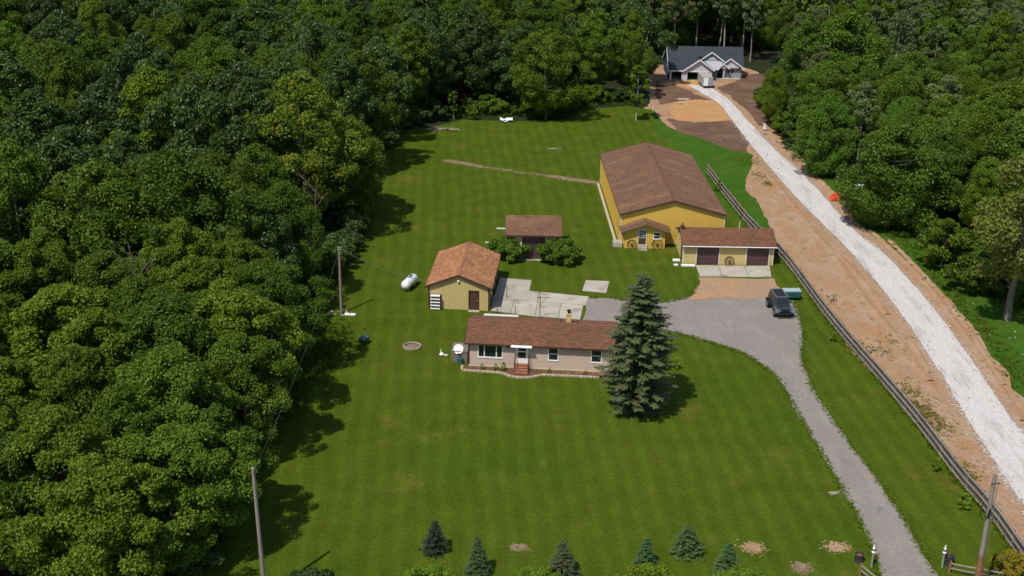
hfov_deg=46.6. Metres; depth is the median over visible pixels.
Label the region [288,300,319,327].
shrub
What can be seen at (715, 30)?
broadleaf tree
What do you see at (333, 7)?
broadleaf tree
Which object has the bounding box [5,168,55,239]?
broadleaf tree
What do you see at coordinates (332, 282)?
shrub
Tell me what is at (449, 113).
shrub
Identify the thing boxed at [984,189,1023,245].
broadleaf tree
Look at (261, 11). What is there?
broadleaf tree
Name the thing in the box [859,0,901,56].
broadleaf tree
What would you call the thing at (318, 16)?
broadleaf tree
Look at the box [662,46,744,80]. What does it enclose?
unfinished house
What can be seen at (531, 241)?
garage door
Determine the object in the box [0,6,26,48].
broadleaf tree
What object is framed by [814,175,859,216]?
soil ridge
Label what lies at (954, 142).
broadleaf tree
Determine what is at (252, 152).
broadleaf tree
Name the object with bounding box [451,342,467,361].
cellar hatch
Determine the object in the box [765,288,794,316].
parked car
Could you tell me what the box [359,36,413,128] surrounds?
broadleaf tree
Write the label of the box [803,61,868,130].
broadleaf tree
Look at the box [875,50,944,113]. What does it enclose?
broadleaf tree
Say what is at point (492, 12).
broadleaf tree
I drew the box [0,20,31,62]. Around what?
broadleaf tree
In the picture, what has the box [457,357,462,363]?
utility box
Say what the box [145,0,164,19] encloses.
broadleaf tree
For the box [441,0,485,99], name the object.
broadleaf tree
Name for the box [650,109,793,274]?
rough grass
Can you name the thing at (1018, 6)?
broadleaf tree
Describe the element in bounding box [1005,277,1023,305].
shrub
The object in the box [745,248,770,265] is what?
garage door
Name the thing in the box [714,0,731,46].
broadleaf tree
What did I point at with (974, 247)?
shrub
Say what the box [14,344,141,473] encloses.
broadleaf tree
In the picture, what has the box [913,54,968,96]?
broadleaf tree
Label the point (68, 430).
broadleaf tree
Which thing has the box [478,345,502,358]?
window
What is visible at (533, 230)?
shed
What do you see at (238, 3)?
broadleaf tree
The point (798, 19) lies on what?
broadleaf tree
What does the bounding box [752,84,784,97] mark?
shrub
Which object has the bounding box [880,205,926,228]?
shrub
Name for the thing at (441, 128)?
brush pile
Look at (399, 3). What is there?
broadleaf tree
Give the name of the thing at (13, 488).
broadleaf tree
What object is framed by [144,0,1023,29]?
distant woods
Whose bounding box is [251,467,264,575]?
utility pole
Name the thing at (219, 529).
shrub
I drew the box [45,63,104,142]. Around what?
broadleaf tree
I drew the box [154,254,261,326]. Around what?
broadleaf tree
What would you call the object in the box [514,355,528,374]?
front steps
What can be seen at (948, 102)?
broadleaf tree
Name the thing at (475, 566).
young spruce
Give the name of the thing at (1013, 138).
broadleaf tree
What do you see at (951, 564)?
split rail fence
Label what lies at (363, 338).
wheelbarrow
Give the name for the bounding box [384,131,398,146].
shrub
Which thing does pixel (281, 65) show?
broadleaf tree
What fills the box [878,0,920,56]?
broadleaf tree
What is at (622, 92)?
shrub
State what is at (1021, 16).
broadleaf tree
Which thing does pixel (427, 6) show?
broadleaf tree
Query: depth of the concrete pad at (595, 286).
124.98 m
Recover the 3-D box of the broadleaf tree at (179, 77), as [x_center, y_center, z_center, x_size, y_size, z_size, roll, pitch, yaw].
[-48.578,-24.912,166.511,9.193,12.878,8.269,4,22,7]
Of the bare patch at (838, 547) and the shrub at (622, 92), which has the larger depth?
the shrub at (622, 92)
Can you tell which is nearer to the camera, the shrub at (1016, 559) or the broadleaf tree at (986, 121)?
the shrub at (1016, 559)
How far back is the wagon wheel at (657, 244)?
135.70 m
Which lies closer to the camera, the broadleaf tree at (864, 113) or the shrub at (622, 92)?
the broadleaf tree at (864, 113)
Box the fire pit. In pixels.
[403,341,421,350]
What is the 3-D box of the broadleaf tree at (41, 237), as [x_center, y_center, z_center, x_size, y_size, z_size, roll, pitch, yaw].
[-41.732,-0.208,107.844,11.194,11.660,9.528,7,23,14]
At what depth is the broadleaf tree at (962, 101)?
166.56 m
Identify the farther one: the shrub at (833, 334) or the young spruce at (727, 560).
the shrub at (833, 334)
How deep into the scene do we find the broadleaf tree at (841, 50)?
194.76 m
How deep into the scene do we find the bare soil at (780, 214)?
122.48 m
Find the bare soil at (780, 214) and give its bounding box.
[644,65,1023,542]
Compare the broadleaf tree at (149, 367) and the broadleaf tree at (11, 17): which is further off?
the broadleaf tree at (11, 17)
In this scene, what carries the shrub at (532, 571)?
on the lawn at (388, 450)
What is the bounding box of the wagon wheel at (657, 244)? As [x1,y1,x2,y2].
[652,240,662,248]
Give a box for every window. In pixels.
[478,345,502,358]
[548,349,558,360]
[590,351,601,363]
[653,232,660,239]
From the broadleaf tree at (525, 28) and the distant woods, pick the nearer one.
the broadleaf tree at (525, 28)
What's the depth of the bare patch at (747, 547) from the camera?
81.45 m
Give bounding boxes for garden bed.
[463,365,615,377]
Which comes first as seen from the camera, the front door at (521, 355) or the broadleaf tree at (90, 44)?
the front door at (521, 355)
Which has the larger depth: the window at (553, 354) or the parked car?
the parked car
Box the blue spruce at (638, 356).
[593,272,680,419]
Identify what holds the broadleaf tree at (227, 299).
on the forest ground at (766, 58)
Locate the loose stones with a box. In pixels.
[733,131,1023,540]
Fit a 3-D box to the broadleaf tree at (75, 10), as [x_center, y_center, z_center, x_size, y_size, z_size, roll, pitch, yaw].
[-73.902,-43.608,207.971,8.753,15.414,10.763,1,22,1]
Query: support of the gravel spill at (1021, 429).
on the gravel road
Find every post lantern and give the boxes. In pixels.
[870,545,875,566]
[941,545,946,567]
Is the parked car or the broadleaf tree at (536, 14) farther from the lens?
the broadleaf tree at (536, 14)
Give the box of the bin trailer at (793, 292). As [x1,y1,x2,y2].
[782,288,801,298]
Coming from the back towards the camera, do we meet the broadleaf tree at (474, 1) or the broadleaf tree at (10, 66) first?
the broadleaf tree at (474, 1)
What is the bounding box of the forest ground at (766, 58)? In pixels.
[0,0,1019,575]
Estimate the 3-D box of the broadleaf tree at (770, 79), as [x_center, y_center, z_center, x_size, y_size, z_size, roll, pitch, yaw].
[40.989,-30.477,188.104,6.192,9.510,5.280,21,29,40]
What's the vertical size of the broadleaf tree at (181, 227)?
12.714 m
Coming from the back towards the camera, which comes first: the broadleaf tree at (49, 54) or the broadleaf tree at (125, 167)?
the broadleaf tree at (49, 54)
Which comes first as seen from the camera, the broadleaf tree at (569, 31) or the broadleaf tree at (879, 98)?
the broadleaf tree at (879, 98)
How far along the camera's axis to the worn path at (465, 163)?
166.90 m
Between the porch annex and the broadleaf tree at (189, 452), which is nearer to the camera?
the broadleaf tree at (189, 452)
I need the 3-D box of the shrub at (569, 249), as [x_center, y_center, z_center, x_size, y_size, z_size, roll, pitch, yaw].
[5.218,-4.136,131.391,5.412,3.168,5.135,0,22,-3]
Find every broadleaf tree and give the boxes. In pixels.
[0,0,31,44]
[0,0,33,34]
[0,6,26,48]
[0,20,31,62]
[0,51,52,121]
[0,88,101,234]
[0,97,25,169]
[0,137,76,293]
[0,139,30,242]
[0,238,51,335]
[0,240,111,335]
[0,283,141,416]
[0,302,51,399]
[0,357,54,468]
[0,395,69,513]
[0,404,142,568]
[0,430,71,570]
[0,452,202,575]
[1,226,97,299]
[3,37,41,95]
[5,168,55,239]
[6,38,101,110]
[7,2,38,33]
[10,125,118,255]
[13,16,86,64]
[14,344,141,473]
[22,140,67,186]
[23,0,72,41]
[24,306,149,436]
[27,9,93,89]
[29,0,74,40]
[29,249,164,312]
[30,157,183,293]
[33,283,94,339]
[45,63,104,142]
[48,111,99,145]
[49,80,169,176]
[51,31,125,118]
[64,0,107,28]
[64,381,170,508]
[66,149,270,286]
[76,0,128,56]
[76,129,160,203]
[78,0,148,46]
[81,133,177,241]
[81,273,191,361]
[83,341,242,487]
[84,36,125,89]
[85,422,262,571]
[86,162,166,257]
[95,290,238,423]
[96,54,136,91]
[98,32,173,124]
[100,65,213,156]
[104,0,150,37]
[107,51,204,136]
[112,28,186,73]
[132,15,162,37]
[133,217,244,291]
[136,0,195,29]
[136,69,183,123]
[139,18,168,41]
[139,72,238,183]
[140,13,198,74]
[143,277,314,420]
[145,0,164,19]
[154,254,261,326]
[157,0,201,69]
[160,151,269,235]
[161,171,275,263]
[163,111,211,149]
[173,402,279,507]
[174,35,247,98]
[178,0,247,51]
[178,289,249,346]
[181,331,302,444]
[182,14,236,49]
[185,49,237,109]
[187,32,228,68]
[188,1,245,36]
[193,229,285,334]
[195,59,287,145]
[201,72,209,92]
[204,126,235,156]
[206,77,304,184]
[222,0,295,64]
[226,47,322,102]
[230,258,331,356]
[231,143,302,239]
[233,0,259,50]
[236,0,299,52]
[240,52,329,142]
[240,205,301,307]
[242,0,286,55]
[242,70,369,238]
[252,179,326,281]
[255,43,267,60]
[258,42,299,103]
[261,72,334,177]
[266,90,327,187]
[274,0,302,45]
[283,12,332,71]
[284,0,363,61]
[284,9,329,59]
[313,42,371,117]
[313,115,356,188]
[316,24,352,59]
[316,114,388,207]
[317,0,357,40]
[318,49,379,179]
[327,49,401,143]
[341,0,381,34]
[343,5,389,59]
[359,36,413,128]
[361,0,401,46]
[362,0,408,33]
[380,22,444,105]
[382,8,458,104]
[386,16,443,80]
[392,0,451,91]
[425,0,462,66]
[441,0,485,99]
[442,2,494,70]
[447,91,458,119]
[455,13,513,100]
[460,0,527,95]
[469,0,521,17]
[486,0,514,43]
[491,20,557,105]
[501,0,573,64]
[503,0,577,81]
[509,28,597,119]
[553,0,592,64]
[562,14,594,83]
[564,0,626,58]
[573,8,636,85]
[604,0,678,78]
[612,0,626,23]
[613,10,654,89]
[628,65,649,120]
[642,0,666,49]
[648,0,669,12]
[648,12,678,50]
[656,0,719,45]
[660,11,697,45]
[661,0,695,42]
[690,0,705,45]
[700,1,734,43]
[708,0,737,46]
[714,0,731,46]
[719,0,772,46]
[736,0,753,46]
[741,0,772,61]
[749,0,784,50]
[757,66,791,123]
[764,2,802,51]
[777,14,840,103]
[788,59,851,133]
[790,9,892,105]
[791,94,860,176]
[792,12,813,62]
[796,104,822,174]
[797,8,826,45]
[797,45,842,94]
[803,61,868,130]
[809,0,852,21]
[817,55,884,108]
[818,94,860,147]
[823,17,845,53]
[826,1,848,43]
[835,121,963,229]
[838,70,887,142]
[843,81,885,162]
[848,0,875,54]
[854,12,876,52]
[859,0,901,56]
[862,39,897,65]
[870,5,890,41]
[870,71,919,131]
[872,65,929,129]
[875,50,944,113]
[875,109,926,166]
[875,124,970,203]
[876,96,922,129]
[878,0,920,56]
[880,0,935,55]
[881,11,924,100]
[882,5,932,51]
[888,28,916,59]
[906,5,949,57]
[907,130,981,215]
[909,16,981,67]
[909,67,949,115]
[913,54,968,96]
[917,0,961,31]
[918,36,945,66]
[921,93,969,123]
[922,25,950,67]
[922,74,964,114]
[927,0,997,48]
[929,67,986,115]
[930,111,983,165]
[943,28,984,77]
[949,50,984,92]
[950,113,1006,208]
[958,158,1014,234]
[959,0,991,35]
[960,99,968,110]
[962,7,1006,60]
[962,96,1015,159]
[963,113,1023,216]
[964,77,1023,122]
[965,9,1023,79]
[965,78,996,96]
[970,153,1023,321]
[972,21,997,64]
[974,51,1019,84]
[977,8,993,22]
[983,109,1023,168]
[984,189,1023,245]
[986,0,1017,42]
[987,0,1019,15]
[995,18,1023,52]
[999,42,1023,80]
[1001,175,1023,231]
[1010,2,1023,77]
[1010,5,1023,76]
[1011,7,1023,39]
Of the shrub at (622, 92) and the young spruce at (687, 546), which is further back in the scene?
the shrub at (622, 92)
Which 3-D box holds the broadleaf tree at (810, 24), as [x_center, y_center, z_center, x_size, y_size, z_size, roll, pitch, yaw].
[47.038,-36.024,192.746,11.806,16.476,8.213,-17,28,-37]
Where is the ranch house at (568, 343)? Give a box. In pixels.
[464,309,617,371]
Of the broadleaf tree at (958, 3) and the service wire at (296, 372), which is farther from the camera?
the broadleaf tree at (958, 3)
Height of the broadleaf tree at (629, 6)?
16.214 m
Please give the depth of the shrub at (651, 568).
75.54 m
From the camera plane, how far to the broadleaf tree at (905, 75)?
164.75 m
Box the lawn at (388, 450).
[186,106,1023,575]
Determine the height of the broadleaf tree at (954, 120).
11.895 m
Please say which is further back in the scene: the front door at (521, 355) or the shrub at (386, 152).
the shrub at (386, 152)
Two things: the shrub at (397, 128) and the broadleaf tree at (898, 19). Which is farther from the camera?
the broadleaf tree at (898, 19)
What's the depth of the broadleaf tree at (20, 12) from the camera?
212.80 m
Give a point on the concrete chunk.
(687, 265)
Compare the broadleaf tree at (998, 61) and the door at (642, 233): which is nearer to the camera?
the door at (642, 233)
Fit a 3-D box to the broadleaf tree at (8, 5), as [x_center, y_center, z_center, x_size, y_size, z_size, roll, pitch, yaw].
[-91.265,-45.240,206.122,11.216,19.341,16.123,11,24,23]
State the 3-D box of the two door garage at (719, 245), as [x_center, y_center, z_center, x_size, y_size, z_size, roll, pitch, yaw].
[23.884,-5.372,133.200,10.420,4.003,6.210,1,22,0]
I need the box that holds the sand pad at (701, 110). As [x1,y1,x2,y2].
[668,100,730,121]
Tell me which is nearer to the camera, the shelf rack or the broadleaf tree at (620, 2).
the shelf rack
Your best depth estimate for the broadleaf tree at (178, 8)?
199.54 m
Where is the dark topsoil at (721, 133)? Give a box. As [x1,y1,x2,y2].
[667,118,749,151]
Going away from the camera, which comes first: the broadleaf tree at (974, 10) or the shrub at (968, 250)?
the shrub at (968, 250)
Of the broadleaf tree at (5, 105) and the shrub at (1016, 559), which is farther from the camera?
the broadleaf tree at (5, 105)
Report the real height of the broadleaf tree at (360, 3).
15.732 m
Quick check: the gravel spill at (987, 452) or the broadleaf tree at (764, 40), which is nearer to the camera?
the gravel spill at (987, 452)
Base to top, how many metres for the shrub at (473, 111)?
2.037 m
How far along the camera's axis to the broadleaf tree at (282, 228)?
110.92 m
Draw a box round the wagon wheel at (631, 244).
[627,240,636,248]
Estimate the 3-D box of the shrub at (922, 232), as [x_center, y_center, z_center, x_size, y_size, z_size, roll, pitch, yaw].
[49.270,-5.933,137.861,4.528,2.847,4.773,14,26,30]
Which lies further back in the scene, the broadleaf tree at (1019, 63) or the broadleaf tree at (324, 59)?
the broadleaf tree at (1019, 63)
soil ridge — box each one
[760,169,934,380]
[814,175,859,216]
[836,254,889,313]
[868,230,1023,420]
[887,239,1006,384]
[906,340,930,372]
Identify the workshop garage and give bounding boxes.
[425,241,500,311]
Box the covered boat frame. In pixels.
[500,117,512,122]
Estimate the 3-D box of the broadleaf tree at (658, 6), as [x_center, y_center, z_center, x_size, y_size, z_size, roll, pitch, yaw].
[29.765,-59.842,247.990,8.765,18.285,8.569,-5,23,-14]
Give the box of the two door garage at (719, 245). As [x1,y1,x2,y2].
[676,223,776,265]
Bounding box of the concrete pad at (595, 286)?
[582,280,608,292]
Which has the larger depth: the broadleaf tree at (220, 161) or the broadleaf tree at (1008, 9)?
the broadleaf tree at (1008, 9)
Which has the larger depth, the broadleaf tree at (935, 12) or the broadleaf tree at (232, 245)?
the broadleaf tree at (935, 12)
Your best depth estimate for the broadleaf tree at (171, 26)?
168.53 m
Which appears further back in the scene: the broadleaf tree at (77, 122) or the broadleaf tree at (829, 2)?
the broadleaf tree at (829, 2)
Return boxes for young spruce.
[417,520,449,559]
[463,535,492,575]
[546,540,582,575]
[632,538,658,566]
[668,523,705,561]
[712,542,739,574]
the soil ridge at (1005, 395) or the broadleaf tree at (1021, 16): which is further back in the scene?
the broadleaf tree at (1021, 16)
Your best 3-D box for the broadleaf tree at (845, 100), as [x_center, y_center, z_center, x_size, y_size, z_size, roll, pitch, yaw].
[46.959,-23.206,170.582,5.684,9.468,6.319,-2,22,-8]
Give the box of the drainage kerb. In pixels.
[597,183,615,239]
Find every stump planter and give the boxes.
[854,551,864,563]
[944,552,954,566]
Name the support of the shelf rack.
on the lawn at (388, 450)
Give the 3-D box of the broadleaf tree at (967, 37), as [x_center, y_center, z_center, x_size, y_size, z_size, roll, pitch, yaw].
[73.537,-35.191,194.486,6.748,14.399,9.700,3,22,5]
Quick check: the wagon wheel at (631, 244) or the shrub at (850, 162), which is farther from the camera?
the shrub at (850, 162)
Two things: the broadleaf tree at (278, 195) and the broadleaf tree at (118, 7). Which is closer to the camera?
the broadleaf tree at (278, 195)
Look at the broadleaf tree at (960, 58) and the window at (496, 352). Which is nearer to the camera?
the window at (496, 352)
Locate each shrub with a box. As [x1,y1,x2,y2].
[164,535,224,575]
[208,511,231,537]
[240,400,283,440]
[264,327,288,348]
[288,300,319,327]
[289,566,334,575]
[297,280,337,304]
[300,248,346,279]
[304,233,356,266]
[311,273,334,294]
[321,208,372,234]
[326,228,363,246]
[338,196,374,216]
[357,150,388,161]
[379,137,390,147]
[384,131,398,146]
[385,122,401,139]
[402,104,432,123]
[402,112,415,127]
[404,564,455,575]
[412,97,445,120]
[436,105,457,117]
[460,98,479,112]
[463,107,478,119]
[472,94,508,114]
[486,235,531,261]
[505,102,523,114]
[514,565,561,575]
[524,101,538,115]
[535,237,582,265]
[548,100,574,116]
[578,92,588,105]
[581,84,609,102]
[602,93,618,101]
[611,86,636,102]
[614,562,673,575]
[670,357,682,368]
[712,565,768,575]
[713,179,721,190]
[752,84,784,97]
[752,87,794,107]
[770,111,797,131]
[779,122,798,137]
[782,137,806,148]
[787,131,808,143]
[823,158,854,175]
[830,331,837,340]
[835,163,871,186]
[860,174,872,194]
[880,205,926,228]
[911,212,938,234]
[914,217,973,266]
[915,226,945,245]
[929,228,990,253]
[932,458,942,470]
[940,249,1007,294]
[943,240,982,260]
[957,493,971,508]
[963,245,997,271]
[982,266,1009,293]
[989,548,1023,575]
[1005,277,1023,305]
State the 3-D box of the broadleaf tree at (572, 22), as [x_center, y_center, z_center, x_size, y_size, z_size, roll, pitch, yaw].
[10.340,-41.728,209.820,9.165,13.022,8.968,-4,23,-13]
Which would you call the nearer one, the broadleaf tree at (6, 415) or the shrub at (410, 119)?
the broadleaf tree at (6, 415)
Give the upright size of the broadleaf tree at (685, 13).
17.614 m
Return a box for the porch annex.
[619,218,670,248]
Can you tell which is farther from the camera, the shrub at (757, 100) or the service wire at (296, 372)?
the shrub at (757, 100)
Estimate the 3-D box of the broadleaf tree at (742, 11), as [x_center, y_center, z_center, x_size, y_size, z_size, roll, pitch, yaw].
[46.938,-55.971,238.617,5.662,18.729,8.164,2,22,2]
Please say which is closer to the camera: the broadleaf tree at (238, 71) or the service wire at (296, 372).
the service wire at (296, 372)
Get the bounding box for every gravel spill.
[723,110,1023,513]
[738,109,1023,439]
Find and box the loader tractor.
[829,184,862,200]
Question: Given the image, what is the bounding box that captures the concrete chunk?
[681,264,694,266]
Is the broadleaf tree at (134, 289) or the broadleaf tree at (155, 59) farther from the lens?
the broadleaf tree at (155, 59)
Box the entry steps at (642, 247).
[638,245,646,250]
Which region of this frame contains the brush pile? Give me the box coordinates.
[421,125,460,131]
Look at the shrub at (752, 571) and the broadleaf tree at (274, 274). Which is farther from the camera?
the broadleaf tree at (274, 274)
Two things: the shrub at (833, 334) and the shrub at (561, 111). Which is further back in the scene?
the shrub at (561, 111)
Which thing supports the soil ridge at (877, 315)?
on the bare soil at (780, 214)
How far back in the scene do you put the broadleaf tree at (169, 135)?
141.62 m
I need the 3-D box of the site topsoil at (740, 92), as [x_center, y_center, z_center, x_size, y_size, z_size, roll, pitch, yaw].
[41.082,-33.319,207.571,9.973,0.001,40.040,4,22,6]
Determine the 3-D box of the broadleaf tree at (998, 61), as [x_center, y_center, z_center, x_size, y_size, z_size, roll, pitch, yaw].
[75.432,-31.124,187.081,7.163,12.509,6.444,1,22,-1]
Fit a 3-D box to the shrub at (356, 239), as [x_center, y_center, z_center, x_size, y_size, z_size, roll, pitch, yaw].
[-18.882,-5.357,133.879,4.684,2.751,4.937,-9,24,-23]
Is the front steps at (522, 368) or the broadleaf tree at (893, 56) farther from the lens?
the broadleaf tree at (893, 56)
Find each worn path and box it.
[443,159,483,167]
[482,166,546,176]
[547,175,600,184]
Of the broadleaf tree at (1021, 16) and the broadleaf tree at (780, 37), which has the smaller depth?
the broadleaf tree at (1021, 16)
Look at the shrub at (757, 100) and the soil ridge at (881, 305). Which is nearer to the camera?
the soil ridge at (881, 305)
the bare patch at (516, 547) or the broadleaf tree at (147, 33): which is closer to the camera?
the bare patch at (516, 547)
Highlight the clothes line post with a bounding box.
[537,296,549,317]
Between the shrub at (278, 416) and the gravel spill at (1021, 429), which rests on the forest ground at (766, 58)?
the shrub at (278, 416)
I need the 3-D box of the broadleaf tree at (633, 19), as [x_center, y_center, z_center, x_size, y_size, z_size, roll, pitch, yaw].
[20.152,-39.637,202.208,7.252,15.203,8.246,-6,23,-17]
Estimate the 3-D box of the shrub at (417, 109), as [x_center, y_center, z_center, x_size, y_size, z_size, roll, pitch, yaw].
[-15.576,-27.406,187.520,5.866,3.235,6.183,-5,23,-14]
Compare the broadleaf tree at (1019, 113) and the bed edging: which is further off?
the broadleaf tree at (1019, 113)
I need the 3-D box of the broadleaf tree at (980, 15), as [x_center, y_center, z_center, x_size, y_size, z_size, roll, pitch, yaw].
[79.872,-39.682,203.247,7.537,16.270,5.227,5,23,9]
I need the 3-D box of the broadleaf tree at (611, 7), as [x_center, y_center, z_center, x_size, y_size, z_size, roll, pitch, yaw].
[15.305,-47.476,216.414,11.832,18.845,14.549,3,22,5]
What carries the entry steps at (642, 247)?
on the lawn at (388, 450)
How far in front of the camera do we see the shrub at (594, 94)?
200.59 m
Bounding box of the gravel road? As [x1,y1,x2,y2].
[687,84,1023,504]
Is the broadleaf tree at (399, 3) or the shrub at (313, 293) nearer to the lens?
the shrub at (313, 293)
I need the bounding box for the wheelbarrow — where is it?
[355,335,369,345]
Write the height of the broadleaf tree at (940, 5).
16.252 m
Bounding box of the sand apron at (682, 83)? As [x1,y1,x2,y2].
[670,80,698,88]
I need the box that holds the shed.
[505,215,562,260]
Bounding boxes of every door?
[468,290,478,309]
[516,348,527,363]
[521,237,546,258]
[637,229,646,244]
[695,247,720,264]
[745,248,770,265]
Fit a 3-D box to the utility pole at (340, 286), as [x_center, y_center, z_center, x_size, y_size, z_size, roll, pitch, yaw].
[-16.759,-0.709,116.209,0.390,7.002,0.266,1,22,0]
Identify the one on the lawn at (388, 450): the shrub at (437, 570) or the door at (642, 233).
the shrub at (437, 570)
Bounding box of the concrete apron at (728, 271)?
[696,265,770,276]
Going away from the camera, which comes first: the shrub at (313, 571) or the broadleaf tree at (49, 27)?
the shrub at (313, 571)
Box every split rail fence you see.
[859,563,874,575]
[948,561,1006,575]
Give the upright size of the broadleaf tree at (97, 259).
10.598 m
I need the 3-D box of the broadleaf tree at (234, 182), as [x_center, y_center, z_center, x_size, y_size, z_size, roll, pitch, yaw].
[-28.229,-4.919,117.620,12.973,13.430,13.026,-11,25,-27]
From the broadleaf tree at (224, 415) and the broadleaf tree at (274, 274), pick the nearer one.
the broadleaf tree at (224, 415)
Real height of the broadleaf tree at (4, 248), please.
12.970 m
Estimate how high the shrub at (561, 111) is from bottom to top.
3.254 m
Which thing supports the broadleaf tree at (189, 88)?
on the forest ground at (766, 58)
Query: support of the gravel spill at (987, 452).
on the gravel road
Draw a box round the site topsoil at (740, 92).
[718,74,770,125]
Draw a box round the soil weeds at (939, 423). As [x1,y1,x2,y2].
[728,150,988,492]
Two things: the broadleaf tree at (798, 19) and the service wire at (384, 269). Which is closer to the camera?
the service wire at (384, 269)
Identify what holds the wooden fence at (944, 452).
on the lawn at (388, 450)
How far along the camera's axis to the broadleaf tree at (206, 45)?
165.64 m
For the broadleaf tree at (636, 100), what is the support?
on the lawn at (388, 450)
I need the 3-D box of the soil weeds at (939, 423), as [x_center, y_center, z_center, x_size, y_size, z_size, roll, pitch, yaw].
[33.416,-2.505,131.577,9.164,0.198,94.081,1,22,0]
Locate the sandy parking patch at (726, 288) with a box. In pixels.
[689,277,778,299]
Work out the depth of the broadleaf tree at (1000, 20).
195.55 m
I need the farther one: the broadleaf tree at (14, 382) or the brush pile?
the brush pile
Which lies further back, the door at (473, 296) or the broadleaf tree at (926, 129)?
the broadleaf tree at (926, 129)
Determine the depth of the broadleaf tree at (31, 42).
165.14 m
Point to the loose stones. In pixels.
(969, 452)
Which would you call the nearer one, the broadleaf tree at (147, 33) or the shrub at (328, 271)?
the shrub at (328, 271)
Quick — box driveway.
[583,296,937,575]
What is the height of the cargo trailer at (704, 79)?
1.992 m
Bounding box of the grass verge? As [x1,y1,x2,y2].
[800,159,1023,396]
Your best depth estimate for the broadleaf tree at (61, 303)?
89.08 m
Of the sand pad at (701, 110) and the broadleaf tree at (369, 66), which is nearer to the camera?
the broadleaf tree at (369, 66)
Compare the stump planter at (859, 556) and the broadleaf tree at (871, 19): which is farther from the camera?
the broadleaf tree at (871, 19)
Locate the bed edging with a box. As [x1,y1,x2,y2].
[461,365,604,378]
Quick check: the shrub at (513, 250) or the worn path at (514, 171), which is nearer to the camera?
the shrub at (513, 250)
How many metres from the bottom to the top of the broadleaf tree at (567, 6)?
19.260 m
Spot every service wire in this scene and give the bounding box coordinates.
[258,254,337,460]
[343,250,425,280]
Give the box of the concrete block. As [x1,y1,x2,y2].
[612,240,621,246]
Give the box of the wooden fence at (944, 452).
[706,164,1023,556]
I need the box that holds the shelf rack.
[429,293,440,310]
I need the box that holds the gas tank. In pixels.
[401,274,417,290]
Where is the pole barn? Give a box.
[600,142,726,243]
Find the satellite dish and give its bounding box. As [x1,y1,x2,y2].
[453,344,462,353]
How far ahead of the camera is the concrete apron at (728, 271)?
129.70 m
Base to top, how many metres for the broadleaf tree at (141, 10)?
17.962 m
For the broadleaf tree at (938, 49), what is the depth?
196.39 m
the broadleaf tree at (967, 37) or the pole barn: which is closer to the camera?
the pole barn
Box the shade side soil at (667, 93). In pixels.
[655,81,709,103]
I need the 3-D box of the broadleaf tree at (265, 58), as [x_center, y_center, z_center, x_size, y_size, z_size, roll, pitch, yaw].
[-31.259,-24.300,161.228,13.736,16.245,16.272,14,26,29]
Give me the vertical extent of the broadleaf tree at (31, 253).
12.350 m
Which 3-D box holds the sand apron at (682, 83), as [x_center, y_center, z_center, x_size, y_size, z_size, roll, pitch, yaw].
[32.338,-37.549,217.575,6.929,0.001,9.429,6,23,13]
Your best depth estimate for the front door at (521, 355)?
106.32 m
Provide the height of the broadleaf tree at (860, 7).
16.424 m
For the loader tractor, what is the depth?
153.53 m
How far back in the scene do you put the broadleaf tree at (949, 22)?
200.71 m
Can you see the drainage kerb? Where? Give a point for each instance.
(607, 214)
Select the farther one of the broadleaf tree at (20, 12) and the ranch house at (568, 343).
the broadleaf tree at (20, 12)
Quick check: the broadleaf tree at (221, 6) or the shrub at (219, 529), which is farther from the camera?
the broadleaf tree at (221, 6)
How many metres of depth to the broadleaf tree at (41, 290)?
97.91 m
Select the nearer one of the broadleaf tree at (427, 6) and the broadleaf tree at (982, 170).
the broadleaf tree at (982, 170)
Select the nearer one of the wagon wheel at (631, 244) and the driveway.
the driveway
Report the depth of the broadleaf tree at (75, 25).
184.28 m
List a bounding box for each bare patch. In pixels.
[509,543,529,550]
[734,539,766,556]
[790,561,816,575]
[819,541,852,553]
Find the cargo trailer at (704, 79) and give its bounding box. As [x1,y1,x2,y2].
[697,72,712,86]
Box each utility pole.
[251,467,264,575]
[338,247,342,313]
[975,473,999,575]
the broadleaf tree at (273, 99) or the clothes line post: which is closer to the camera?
the clothes line post
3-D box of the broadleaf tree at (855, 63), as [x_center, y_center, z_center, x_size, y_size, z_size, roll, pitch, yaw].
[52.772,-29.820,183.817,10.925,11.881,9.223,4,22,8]
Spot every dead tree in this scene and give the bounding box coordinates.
[109,241,155,274]
[290,167,326,247]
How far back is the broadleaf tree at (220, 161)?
121.58 m
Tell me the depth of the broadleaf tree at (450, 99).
188.76 m
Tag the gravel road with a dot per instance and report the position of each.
(950, 358)
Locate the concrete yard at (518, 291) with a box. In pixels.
[490,278,588,319]
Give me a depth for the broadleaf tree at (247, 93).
130.16 m
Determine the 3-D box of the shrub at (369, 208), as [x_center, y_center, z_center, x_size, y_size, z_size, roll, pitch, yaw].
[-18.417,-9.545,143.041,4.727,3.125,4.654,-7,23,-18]
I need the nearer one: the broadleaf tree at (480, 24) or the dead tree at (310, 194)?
the dead tree at (310, 194)
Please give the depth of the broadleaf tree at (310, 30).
178.45 m

